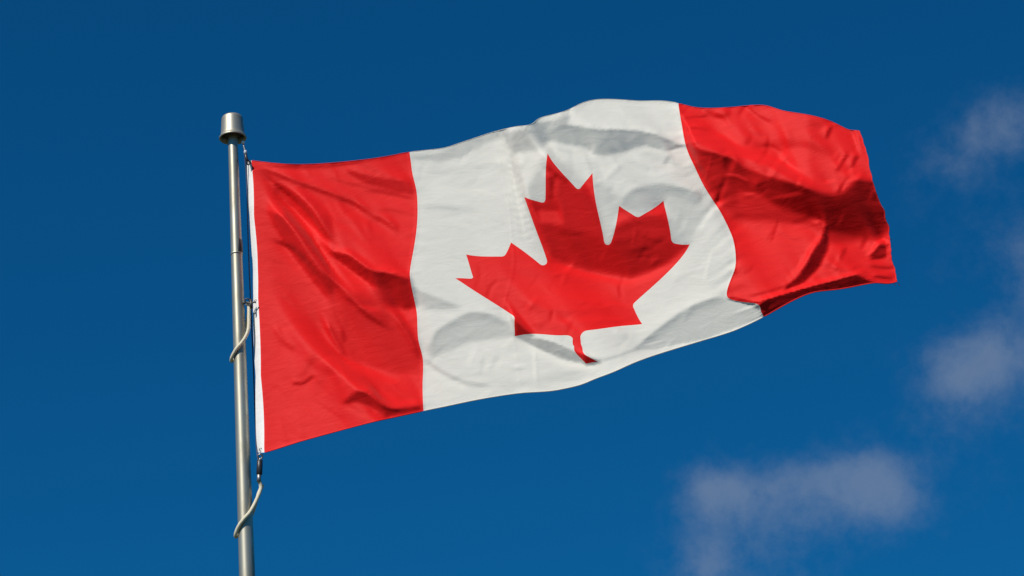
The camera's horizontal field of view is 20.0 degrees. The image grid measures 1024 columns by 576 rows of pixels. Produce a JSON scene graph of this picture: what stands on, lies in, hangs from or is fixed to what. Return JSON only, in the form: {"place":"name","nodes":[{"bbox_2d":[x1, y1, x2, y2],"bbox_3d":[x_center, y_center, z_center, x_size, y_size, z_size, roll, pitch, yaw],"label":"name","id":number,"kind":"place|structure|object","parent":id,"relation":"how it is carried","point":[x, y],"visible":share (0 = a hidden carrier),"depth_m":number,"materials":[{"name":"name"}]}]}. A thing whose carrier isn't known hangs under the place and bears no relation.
{"place":"outdoors","nodes":[
{"label":"outdoors","id":0,"kind":"place"},
{"bbox_2d":[0,0,1023,575],"label":"sky","id":1,"kind":"structure","parent":0,"point":[875,429],"materials":[{"name":"blue"}]},
{"bbox_3d":[-0.736,6.585,10.080,0.900,0.121,0.900,-4,-25,0],"label":"concrete footing","id":2,"kind":"object","parent":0,"visible":0},
{"bbox_2d":[219,112,254,575],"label":"flagpole","id":3,"kind":"object","parent":2,"relation":"on","point":[232,136],"visible":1,"depth_m":12.99,"materials":[{"name":"metal"}]},
{"bbox_2d":[230,298,255,362],"bbox_3d":[-1.210,0.192,13.071,0.132,0.300,0.092,-4,-25,0],"label":"retainer sling","id":4,"kind":"object","parent":3,"relation":"attached to","point":[249,304],"visible":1,"depth_m":13.06,"materials":[{"name":"beige plastic"}]},
{"bbox_2d":[234,481,263,538],"bbox_3d":[-1.151,0.969,12.708,0.142,0.257,0.106,-4,-25,0],"label":"retainer sling","id":5,"kind":"object","parent":3,"relation":"attached to","point":[251,509],"visible":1,"depth_m":12.66,"materials":[{"name":"beige plastic"}]},
{"bbox_2d":[243,148,257,459],"bbox_3d":[-1.187,0.051,13.146,0.023,1.601,0.083,0,-25,-10],"label":"halyard","id":6,"kind":"object","parent":3,"relation":"hanging from","point":[251,309],"visible":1,"depth_m":13.19,"materials":[{"name":"white fabric"}]},
{"bbox_2d":[241,141,250,164],"bbox_3d":[-1.230,-0.626,13.432,0.041,0.127,0.020,-4,-25,0],"label":"snap clip","id":7,"kind":"object","parent":6,"relation":"hanging from","point":[245,153],"visible":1,"depth_m":13.42,"materials":[{"name":"silver metal"}]},
{"bbox_2d":[256,453,262,481],"bbox_3d":[-1.107,0.792,12.761,0.034,0.134,0.031,-4,-25,0],"label":"snap clip","id":8,"kind":"object","parent":6,"relation":"hanging from","point":[259,470],"visible":1,"depth_m":12.75,"materials":[{"name":"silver metal"}]},
{"bbox_2d":[246,99,899,452],"bbox_3d":[0.253,-0.139,13.037,2.918,1.610,0.194,-6,-25,3],"label":"national flag","id":9,"kind":"object","parent":3,"relation":"attached to","point":[583,243],"visible":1,"depth_m":13.06,"materials":[{"name":"red fabric"}]}
]}

